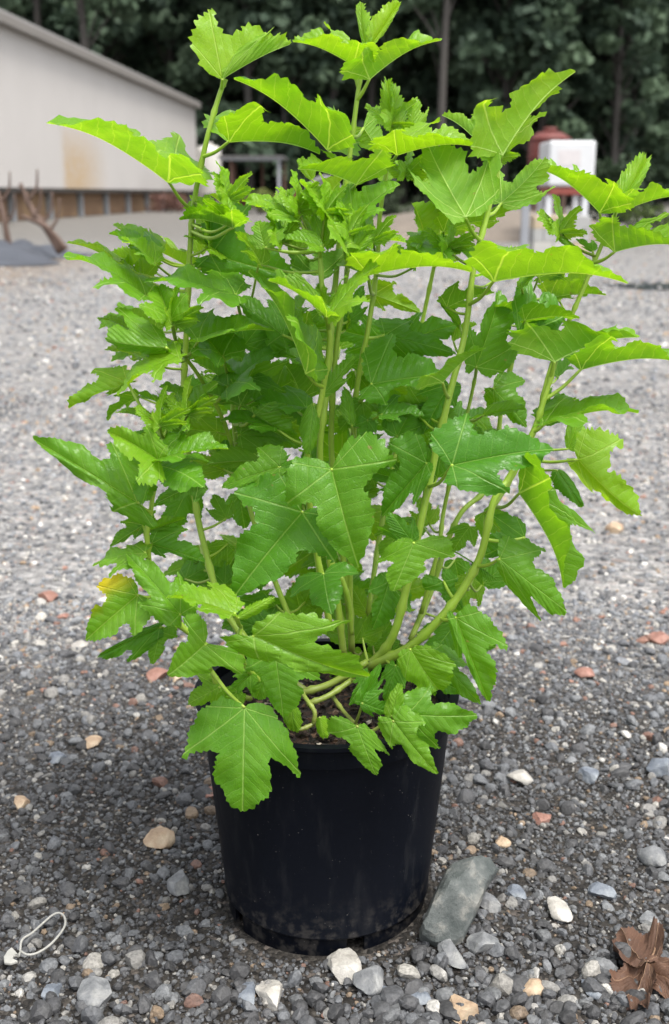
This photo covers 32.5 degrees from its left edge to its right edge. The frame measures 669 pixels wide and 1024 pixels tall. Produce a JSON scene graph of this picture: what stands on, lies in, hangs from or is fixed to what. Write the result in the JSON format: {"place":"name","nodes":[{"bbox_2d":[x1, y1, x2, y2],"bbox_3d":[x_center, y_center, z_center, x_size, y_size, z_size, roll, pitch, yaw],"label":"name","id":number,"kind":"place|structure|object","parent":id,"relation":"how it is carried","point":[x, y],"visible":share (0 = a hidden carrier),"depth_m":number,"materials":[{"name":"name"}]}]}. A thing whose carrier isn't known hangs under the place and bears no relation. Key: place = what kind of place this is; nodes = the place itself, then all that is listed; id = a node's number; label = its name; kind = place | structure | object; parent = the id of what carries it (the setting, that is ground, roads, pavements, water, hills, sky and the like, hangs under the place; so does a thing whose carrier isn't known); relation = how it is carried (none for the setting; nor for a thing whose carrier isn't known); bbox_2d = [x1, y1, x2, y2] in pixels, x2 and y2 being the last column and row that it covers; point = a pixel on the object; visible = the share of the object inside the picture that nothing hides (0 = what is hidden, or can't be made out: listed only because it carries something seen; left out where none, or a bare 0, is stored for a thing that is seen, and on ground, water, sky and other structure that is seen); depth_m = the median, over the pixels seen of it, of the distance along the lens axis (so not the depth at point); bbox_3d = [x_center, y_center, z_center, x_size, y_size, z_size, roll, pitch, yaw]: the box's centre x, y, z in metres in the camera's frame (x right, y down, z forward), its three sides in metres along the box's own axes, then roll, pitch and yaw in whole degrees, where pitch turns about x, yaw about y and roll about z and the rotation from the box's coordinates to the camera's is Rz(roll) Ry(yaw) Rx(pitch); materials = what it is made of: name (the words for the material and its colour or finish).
{"place":"outdoors","nodes":[
{"label":"outdoors","id":0,"kind":"place"},
{"bbox_2d":[0,9,200,221],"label":"shed","id":1,"kind":"structure","parent":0,"point":[46,76],"depth_m":35.52,"materials":[{"name":"paint"}]},
{"bbox_2d":[312,176,327,185],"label":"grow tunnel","id":2,"kind":"structure","parent":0,"point":[319,180],"depth_m":38.41,"materials":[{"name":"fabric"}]},
{"bbox_2d":[0,199,668,1023],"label":"ground","id":3,"kind":"structure","parent":0,"point":[170,225],"depth_m":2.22,"materials":[{"name":"grey gravel"}]},
{"bbox_2d":[0,0,40,27],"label":"forest tree","id":4,"kind":"object","parent":3,"relation":"on","point":[13,7],"visible":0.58,"depth_m":60.16,"materials":[{"name":"green plant"}]},
{"bbox_2d":[14,795,29,809],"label":"stone","id":5,"kind":"object","parent":3,"relation":"on","point":[21,801],"visible":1,"depth_m":1.38,"materials":[{"name":"beige stone"}]},
{"bbox_2d":[15,1,54,29],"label":"forest tree","id":6,"kind":"object","parent":3,"relation":"on","point":[30,19],"visible":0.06,"depth_m":68.33,"materials":[{"name":"green plant"}]},
{"bbox_2d":[4,912,66,964],"bbox_3d":[-0.286,0.414,1.111,0.032,0.003,0.087,8,17,26],"label":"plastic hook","id":7,"kind":"object","parent":3,"relation":"on","point":[10,955],"visible":1,"depth_m":1.09,"materials":[{"name":"white plastic"}]},
{"bbox_2d":[0,239,93,265],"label":"tarpaulin","id":8,"kind":"object","parent":3,"relation":"on","point":[21,252],"visible":0.91,"depth_m":12.10,"materials":[{"name":"grey plastic"}]},
{"bbox_2d":[0,171,14,243],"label":"branch","id":9,"kind":"object","parent":8,"relation":"on","point":[6,231],"visible":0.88,"depth_m":13.16,"materials":[{"name":"brown wood"}]},
{"bbox_2d":[18,169,61,253],"bbox_3d":[-3.305,-3.382,12.921,0.620,0.923,0.160,8,17,26],"label":"branch","id":10,"kind":"object","parent":8,"relation":"on","point":[51,240],"visible":0.66,"depth_m":12.90,"materials":[{"name":"brown wood"}]},
{"bbox_2d":[21,187,67,251],"bbox_3d":[-3.169,-3.184,12.504,0.493,0.692,0.132,-6,17,-22],"label":"branch","id":11,"kind":"object","parent":8,"relation":"on","point":[57,239],"visible":1,"depth_m":12.49,"materials":[{"name":"brown wood"}]},
{"bbox_2d":[38,590,57,602],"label":"stone","id":12,"kind":"object","parent":3,"relation":"on","point":[48,596],"visible":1,"depth_m":2.04,"materials":[{"name":"pink stone"}]},
{"bbox_2d":[41,983,62,999],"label":"stone","id":13,"kind":"object","parent":3,"relation":"on","point":[54,987],"visible":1,"depth_m":1.04,"materials":[{"name":"grey stone"}]},
{"bbox_2d":[49,751,66,763],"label":"stone","id":14,"kind":"object","parent":3,"relation":"on","point":[57,756],"visible":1,"depth_m":1.49,"materials":[{"name":"grey stone"}]},
{"bbox_2d":[21,0,103,55],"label":"forest tree","id":15,"kind":"object","parent":3,"relation":"on","point":[62,21],"visible":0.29,"depth_m":67.25,"materials":[{"name":"green plant"}]},
{"bbox_2d":[57,613,68,618],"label":"stone","id":16,"kind":"object","parent":3,"relation":"on","point":[63,616],"visible":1,"depth_m":1.95,"materials":[{"name":"pink stone"}]},
{"bbox_2d":[71,640,87,651],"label":"stone","id":17,"kind":"object","parent":3,"relation":"on","point":[82,644],"visible":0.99,"depth_m":1.83,"materials":[{"name":"white stone"}]},
{"bbox_2d":[85,735,101,748],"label":"stone","id":18,"kind":"object","parent":3,"relation":"on","point":[92,741],"visible":1,"depth_m":1.53,"materials":[{"name":"beige stone"}]},
{"bbox_2d":[77,976,111,1007],"bbox_3d":[-0.218,0.439,1.043,0.032,0.019,0.042,0,16,0],"label":"stone","id":19,"kind":"object","parent":3,"relation":"on","point":[94,990],"visible":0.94,"depth_m":1.04,"materials":[{"name":"grey stone"}]},
{"bbox_2d":[74,0,142,49],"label":"forest tree","id":20,"kind":"object","parent":3,"relation":"on","point":[122,10],"visible":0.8,"depth_m":59.34,"materials":[{"name":"green plant"}]},
{"bbox_2d":[71,0,160,71],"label":"forest tree","id":21,"kind":"object","parent":3,"relation":"on","point":[128,37],"visible":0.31,"depth_m":70.03,"materials":[{"name":"green plant"}]},
{"bbox_2d":[109,43,157,77],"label":"forest tree","id":22,"kind":"object","parent":3,"relation":"on","point":[141,71],"visible":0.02,"depth_m":75.74,"materials":[{"name":"green plant"}]},
{"bbox_2d":[146,667,167,681],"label":"stone","id":23,"kind":"object","parent":3,"relation":"on","point":[155,674],"visible":0.96,"depth_m":1.73,"materials":[{"name":"pink stone"}]},
{"bbox_2d":[143,825,174,848],"bbox_3d":[-0.197,0.369,1.300,0.037,0.021,0.036,13,20,39],"label":"stone","id":24,"kind":"object","parent":3,"relation":"on","point":[160,837],"visible":1,"depth_m":1.29,"materials":[{"name":"beige stone"}]},
{"bbox_2d":[145,192,185,212],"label":"shrub","id":25,"kind":"object","parent":3,"relation":"on","point":[161,200],"visible":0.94,"depth_m":45.32,"materials":[{"name":"brown plant"}]},
{"bbox_2d":[129,0,209,103],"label":"forest tree","id":26,"kind":"object","parent":3,"relation":"on","point":[161,19],"visible":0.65,"depth_m":69.43,"materials":[{"name":"green plant"}]},
{"bbox_2d":[169,676,181,682],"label":"stone","id":27,"kind":"object","parent":3,"relation":"on","point":[175,679],"visible":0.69,"depth_m":1.72,"materials":[{"name":"beige stone"}]},
{"bbox_2d":[167,870,189,895],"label":"stone","id":28,"kind":"object","parent":3,"relation":"on","point":[177,883],"visible":1,"depth_m":1.21,"materials":[{"name":"grey stone"}]},
{"bbox_2d":[179,0,228,144],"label":"forest tree","id":29,"kind":"object","parent":3,"relation":"on","point":[182,22],"depth_m":78.75,"materials":[{"name":"green plant"}]},
{"bbox_2d":[196,143,220,202],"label":"upright tank","id":30,"kind":"object","parent":3,"relation":"on","point":[211,165],"visible":0.41,"depth_m":49.42,"materials":[{"name":"white paint"}]},
{"bbox_2d":[205,786,212,797],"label":"stone","id":31,"kind":"object","parent":3,"relation":"on","point":[208,795],"visible":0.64,"depth_m":1.39,"materials":[{"name":"stone"}]},
{"bbox_2d":[164,0,267,177],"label":"forest tree","id":32,"kind":"object","parent":3,"relation":"on","point":[208,82],"visible":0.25,"depth_m":68.67,"materials":[{"name":"green plant"}]},
{"bbox_2d":[238,981,254,1007],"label":"stone","id":33,"kind":"object","parent":3,"relation":"on","point":[247,993],"visible":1,"depth_m":1.04,"materials":[{"name":"grey stone"}]},
{"bbox_2d":[196,0,298,192],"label":"forest tree","id":34,"kind":"object","parent":3,"relation":"on","point":[225,10],"visible":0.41,"depth_m":63.24,"materials":[{"name":"green plant"}]},
{"bbox_2d":[206,71,289,187],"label":"forest tree","id":35,"kind":"object","parent":3,"relation":"on","point":[233,97],"visible":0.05,"depth_m":71.06,"materials":[{"name":"green plant"}]},
{"bbox_2d":[217,156,287,210],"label":"open shelter","id":36,"kind":"object","parent":3,"relation":"on","point":[231,159],"visible":0.66,"depth_m":44.14,"materials":[{"name":"metal"}]},
{"bbox_2d":[233,97,281,184],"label":"forest tree","id":37,"kind":"object","parent":3,"relation":"on","point":[270,108],"visible":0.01,"depth_m":77.42,"materials":[{"name":"green plant"}]},
{"bbox_2d":[244,188,273,213],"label":"shrub","id":38,"kind":"object","parent":3,"relation":"on","point":[260,209],"visible":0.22,"depth_m":41.43,"materials":[{"name":"green plant"}]},
{"bbox_2d":[255,979,282,1010],"bbox_3d":[-0.060,0.439,1.046,0.025,0.015,0.045,0,16,0],"label":"stone","id":39,"kind":"object","parent":3,"relation":"on","point":[270,993],"visible":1,"depth_m":1.04,"materials":[{"name":"beige stone"}]},
{"bbox_2d":[259,103,281,195],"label":"forest tree","id":40,"kind":"object","parent":3,"relation":"on","point":[275,112],"visible":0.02,"depth_m":78.47,"materials":[{"name":"green plant"}]},
{"bbox_2d":[231,0,343,189],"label":"forest tree","id":41,"kind":"object","parent":3,"relation":"on","point":[301,71],"visible":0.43,"depth_m":63.67,"materials":[{"name":"green plant"}]},
{"bbox_2d":[290,14,344,189],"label":"forest tree","id":42,"kind":"object","parent":3,"relation":"on","point":[302,127],"depth_m":72.09,"materials":[{"name":"green plant"}]},
{"bbox_2d":[194,638,458,955],"bbox_3d":[-0.008,0.289,1.170,0.262,0.238,0.262,0,16,0],"label":"nursery pot","id":43,"kind":"object","parent":3,"relation":"on","point":[328,852],"visible":0.59,"depth_m":1.08,"materials":[{"name":"black plastic"}]},
{"bbox_2d":[230,671,439,744],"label":"potting soil","id":44,"kind":"structure","parent":43,"relation":"in","point":[328,708],"depth_m":1.15,"materials":[{"name":"brown soil"}]},
{"bbox_2d":[33,0,668,811],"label":"leafy shrub","id":45,"kind":"object","parent":44,"relation":"in","point":[313,516],"visible":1,"depth_m":0.99,"materials":[{"name":"green plant"}]},
{"bbox_2d":[297,117,366,188],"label":"forest tree","id":46,"kind":"object","parent":3,"relation":"on","point":[360,185],"visible":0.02,"depth_m":83.47,"materials":[{"name":"green plant"}]},
{"bbox_2d":[282,0,389,176],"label":"forest tree","id":47,"kind":"object","parent":3,"relation":"on","point":[336,11],"visible":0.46,"depth_m":62.88,"materials":[{"name":"green plant"}]},
{"bbox_2d":[295,8,381,183],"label":"forest tree","id":48,"kind":"object","parent":3,"relation":"on","point":[349,107],"visible":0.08,"depth_m":68.34,"materials":[{"name":"green plant"}]},
{"bbox_2d":[327,947,361,984],"bbox_3d":[0.010,0.428,1.080,0.031,0.020,0.046,-4,16,-15],"label":"stone","id":49,"kind":"object","parent":3,"relation":"on","point":[343,963],"visible":1,"depth_m":1.07,"materials":[{"name":"beige stone"}]},
{"bbox_2d":[353,965,383,996],"bbox_3d":[0.031,0.430,1.058,0.029,0.020,0.039,0,16,0],"label":"stone","id":50,"kind":"object","parent":3,"relation":"on","point":[368,981],"visible":1,"depth_m":1.05,"materials":[{"name":"grey stone"}]},
{"bbox_2d":[318,0,427,184],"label":"forest tree","id":51,"kind":"object","parent":3,"relation":"on","point":[394,29],"visible":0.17,"depth_m":64.65,"materials":[{"name":"green plant"}]},
{"bbox_2d":[372,184,427,217],"bbox_3d":[1.716,-8.870,32.867,2.237,1.019,1.256,0,16,0],"label":"shrub","id":52,"kind":"object","parent":3,"relation":"on","point":[392,208],"visible":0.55,"depth_m":32.74,"materials":[{"name":"green plant"}]},
{"bbox_2d":[357,8,456,205],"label":"forest tree","id":53,"kind":"object","parent":3,"relation":"on","point":[406,70],"visible":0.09,"depth_m":69.06,"materials":[{"name":"green plant"}]},
{"bbox_2d":[411,991,430,1004],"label":"stone","id":54,"kind":"object","parent":3,"relation":"on","point":[424,997],"visible":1,"depth_m":1.03,"materials":[{"name":"grey stone"}]},
{"bbox_2d":[387,0,454,145],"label":"forest tree","id":55,"kind":"object","parent":3,"relation":"on","point":[406,6],"visible":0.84,"depth_m":58.64,"materials":[{"name":"brown plant"}]},
{"bbox_2d":[375,54,466,201],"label":"forest tree","id":56,"kind":"object","parent":3,"relation":"on","point":[449,93],"visible":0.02,"depth_m":78.63,"materials":[{"name":"green plant"}]},
{"bbox_2d":[178,13,668,203],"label":"forest","id":57,"kind":"object","parent":3,"relation":"on","point":[410,183],"visible":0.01,"depth_m":88.36,"materials":[{"name":"green plant"}]},
{"bbox_2d":[388,0,510,172],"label":"forest tree","id":58,"kind":"object","parent":3,"relation":"on","point":[416,86],"visible":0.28,"depth_m":63.59,"materials":[{"name":"green plant"}]},
{"bbox_2d":[437,939,466,968],"bbox_3d":[0.111,0.420,1.092,0.021,0.014,0.049,-5,16,-16],"label":"stone","id":59,"kind":"object","parent":3,"relation":"on","point":[451,951],"visible":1,"depth_m":1.08,"materials":[{"name":"grey stone"}]},
{"bbox_2d":[419,855,498,946],"bbox_3d":[0.121,0.387,1.137,0.054,0.087,0.106,9,18,29],"label":"rock","id":60,"kind":"object","parent":3,"relation":"on","point":[456,900],"visible":0.98,"depth_m":1.11,"materials":[{"name":"grey stone"}]},
{"bbox_2d":[410,1,510,163],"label":"forest tree","id":61,"kind":"object","parent":3,"relation":"on","point":[451,101],"visible":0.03,"depth_m":71.90,"materials":[{"name":"green plant"}]},
{"bbox_2d":[449,994,478,1023],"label":"stone","id":62,"kind":"object","parent":3,"relation":"on","point":[467,1009],"visible":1,"depth_m":1.02,"materials":[{"name":"beige stone"}]},
{"bbox_2d":[466,932,499,954],"bbox_3d":[0.143,0.415,1.105,0.032,0.019,0.027,0,16,0],"label":"stone","id":63,"kind":"object","parent":3,"relation":"on","point":[478,942],"visible":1,"depth_m":1.10,"materials":[{"name":"grey stone"}]},
{"bbox_2d":[458,11,519,174],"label":"forest tree","id":64,"kind":"object","parent":3,"relation":"on","point":[479,162],"visible":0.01,"depth_m":78.90,"materials":[{"name":"green plant"}]},
{"bbox_2d":[480,892,500,912],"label":"stone","id":65,"kind":"object","parent":3,"relation":"on","point":[491,903],"visible":0.62,"depth_m":1.16,"materials":[{"name":"grey stone"}]},
{"bbox_2d":[467,149,521,182],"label":"forest tree","id":66,"kind":"object","parent":3,"relation":"on","point":[512,177],"visible":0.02,"depth_m":79.56,"materials":[{"name":"green plant"}]},
{"bbox_2d":[495,836,510,847],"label":"stone","id":67,"kind":"object","parent":3,"relation":"on","point":[502,841],"visible":0.98,"depth_m":1.28,"materials":[{"name":"beige stone"}]},
{"bbox_2d":[447,0,580,205],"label":"forest tree","id":68,"kind":"object","parent":3,"relation":"on","point":[508,55],"visible":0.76,"depth_m":59.97,"materials":[{"name":"green plant"}]},
{"bbox_2d":[505,884,526,898],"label":"stone","id":69,"kind":"object","parent":3,"relation":"on","point":[515,890],"visible":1,"depth_m":1.19,"materials":[{"name":"grey stone"}]},
{"bbox_2d":[507,769,532,785],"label":"stone","id":70,"kind":"object","parent":3,"relation":"on","point":[522,776],"visible":1,"depth_m":1.42,"materials":[{"name":"white stone"}]},
{"bbox_2d":[520,204,529,247],"bbox_3d":[2.262,-3.373,13.634,0.110,0.630,0.100,0,16,0],"label":"fence post","id":71,"kind":"object","parent":3,"relation":"on","point":[524,228],"visible":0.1,"depth_m":13.60,"materials":[{"name":"metal"}]},
{"bbox_2d":[523,978,543,995],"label":"stone","id":72,"kind":"object","parent":3,"relation":"on","point":[533,986],"visible":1,"depth_m":1.04,"materials":[{"name":"beige stone"}]},
{"bbox_2d":[495,0,577,181],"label":"forest tree","id":73,"kind":"object","parent":3,"relation":"on","point":[523,153],"visible":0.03,"depth_m":68.41,"materials":[{"name":"green plant"}]},
{"bbox_2d":[532,812,550,825],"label":"stone","id":74,"kind":"object","parent":3,"relation":"on","point":[538,817],"visible":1,"depth_m":1.34,"materials":[{"name":"pink stone"}]},
{"bbox_2d":[474,0,615,190],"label":"forest tree","id":75,"kind":"object","parent":3,"relation":"on","point":[577,58],"visible":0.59,"depth_m":60.26,"materials":[{"name":"green plant"}]},
{"bbox_2d":[527,127,571,213],"bbox_3d":[4.287,-6.686,23.052,0.856,1.981,0.856,0,16,0],"label":"round tank","id":76,"kind":"object","parent":3,"relation":"on","point":[547,134],"visible":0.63,"depth_m":22.67,"materials":[{"name":"red metal"}]},
{"bbox_2d":[529,216,590,254],"bbox_3d":[2.739,-3.372,13.957,0.681,0.453,0.300,0,16,0],"label":"block stack","id":77,"kind":"object","parent":3,"relation":"on","point":[541,239],"visible":0.53,"depth_m":13.82,"materials":[{"name":"white concrete"}]},
{"bbox_2d":[547,896,572,921],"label":"stone","id":78,"kind":"object","parent":3,"relation":"on","point":[559,909],"visible":1,"depth_m":1.15,"materials":[{"name":"beige stone"}]},
{"bbox_2d":[519,5,610,205],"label":"forest tree","id":79,"kind":"object","parent":3,"relation":"on","point":[597,155],"visible":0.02,"depth_m":71.10,"materials":[{"name":"green plant"}]},
{"bbox_2d":[537,141,595,215],"bbox_3d":[3.471,-4.816,17.289,0.684,1.457,0.906,0,16,0],"label":"tank on stand","id":80,"kind":"object","parent":3,"relation":"on","point":[579,154],"visible":0.56,"depth_m":16.76,"materials":[{"name":"white plastic"}]},
{"bbox_2d":[574,667,594,677],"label":"stone","id":81,"kind":"object","parent":3,"relation":"on","point":[581,672],"visible":1,"depth_m":1.72,"materials":[{"name":"pink stone"}]},
{"bbox_2d":[578,766,598,783],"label":"stone","id":82,"kind":"object","parent":3,"relation":"on","point":[590,775],"visible":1,"depth_m":1.44,"materials":[{"name":"grey stone"}]},
{"bbox_2d":[581,979,601,999],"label":"stone","id":83,"kind":"object","parent":3,"relation":"on","point":[596,996],"visible":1,"depth_m":1.03,"materials":[{"name":"grey stone"}]},
{"bbox_2d":[587,882,616,899],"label":"stone","id":84,"kind":"object","parent":3,"relation":"on","point":[606,891],"visible":1,"depth_m":1.19,"materials":[{"name":"grey stone"}]},
{"bbox_2d":[559,5,662,178],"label":"forest tree","id":85,"kind":"object","parent":3,"relation":"on","point":[566,105],"visible":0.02,"depth_m":70.55,"materials":[{"name":"green plant"}]},
{"bbox_2d":[605,521,623,533],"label":"stone","id":86,"kind":"object","parent":3,"relation":"on","point":[615,527],"visible":0.98,"depth_m":2.50,"materials":[{"name":"beige stone"}]},
{"bbox_2d":[565,0,668,164],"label":"forest tree","id":87,"kind":"object","parent":3,"relation":"on","point":[604,32],"visible":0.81,"depth_m":61.19,"materials":[{"name":"green plant"}]},
{"bbox_2d":[575,0,668,188],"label":"forest tree","id":88,"kind":"object","parent":3,"relation":"on","point":[657,11],"visible":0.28,"depth_m":63.24,"materials":[{"name":"green plant"}]},
{"bbox_2d":[588,153,661,222],"bbox_3d":[7.166,-8.100,28.925,2.270,1.818,1.650,0,16,0],"label":"shrub","id":89,"kind":"object","parent":3,"relation":"on","point":[610,170],"visible":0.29,"depth_m":28.60,"materials":[{"name":"green plant"}]},
{"bbox_2d":[594,7,668,205],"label":"forest tree","id":90,"kind":"object","parent":3,"relation":"on","point":[603,141],"visible":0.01,"depth_m":71.12,"materials":[{"name":"green plant"}]},
{"bbox_2d":[601,283,668,289],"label":"puddle","id":91,"kind":"object","parent":3,"relation":"on","point":[643,286],"visible":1,"depth_m":9.13,"materials":[{"name":"liquid"}]},
{"bbox_2d":[611,122,661,203],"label":"forest tree","id":92,"kind":"object","parent":3,"relation":"on","point":[657,201],"depth_m":82.23,"materials":[{"name":"green plant"}]},
{"bbox_2d":[609,916,668,1010],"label":"dry leaf","id":93,"kind":"object","parent":3,"relation":"on","point":[650,973],"visible":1,"depth_m":1.06,"materials":[{"name":"brown plant"}]},
{"bbox_2d":[617,203,668,228],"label":"shrub","id":94,"kind":"object","parent":3,"relation":"on","point":[638,211],"visible":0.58,"depth_m":19.29,"materials":[{"name":"green plant"}]},
{"bbox_2d":[639,910,658,925],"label":"stone","id":95,"kind":"object","parent":3,"relation":"on","point":[647,916],"visible":0.73,"depth_m":1.15,"materials":[{"name":"grey stone"}]},
{"bbox_2d":[638,845,666,866],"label":"stone","id":96,"kind":"object","parent":3,"relation":"on","point":[653,856],"visible":1,"depth_m":1.26,"materials":[{"name":"grey stone"}]},
{"bbox_2d":[643,17,668,162],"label":"forest tree","id":97,"kind":"object","parent":3,"relation":"on","point":[655,123],"visible":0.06,"depth_m":64.25,"materials":[{"name":"green plant"}]},
{"bbox_2d":[646,758,668,776],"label":"stone","id":98,"kind":"object","parent":3,"relation":"on","point":[657,767],"visible":1,"depth_m":1.45,"materials":[{"name":"grey stone"}]},
{"bbox_2d":[649,631,668,644],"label":"stone","id":99,"kind":"object","parent":3,"relation":"on","point":[659,637],"visible":1,"depth_m":1.87,"materials":[{"name":"pink stone"}]},
{"bbox_2d":[373,210,597,241],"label":"earth bank","id":100,"kind":"structure","parent":0,"point":[506,227],"depth_m":18.37,"materials":[{"name":"soil"}]}
]}

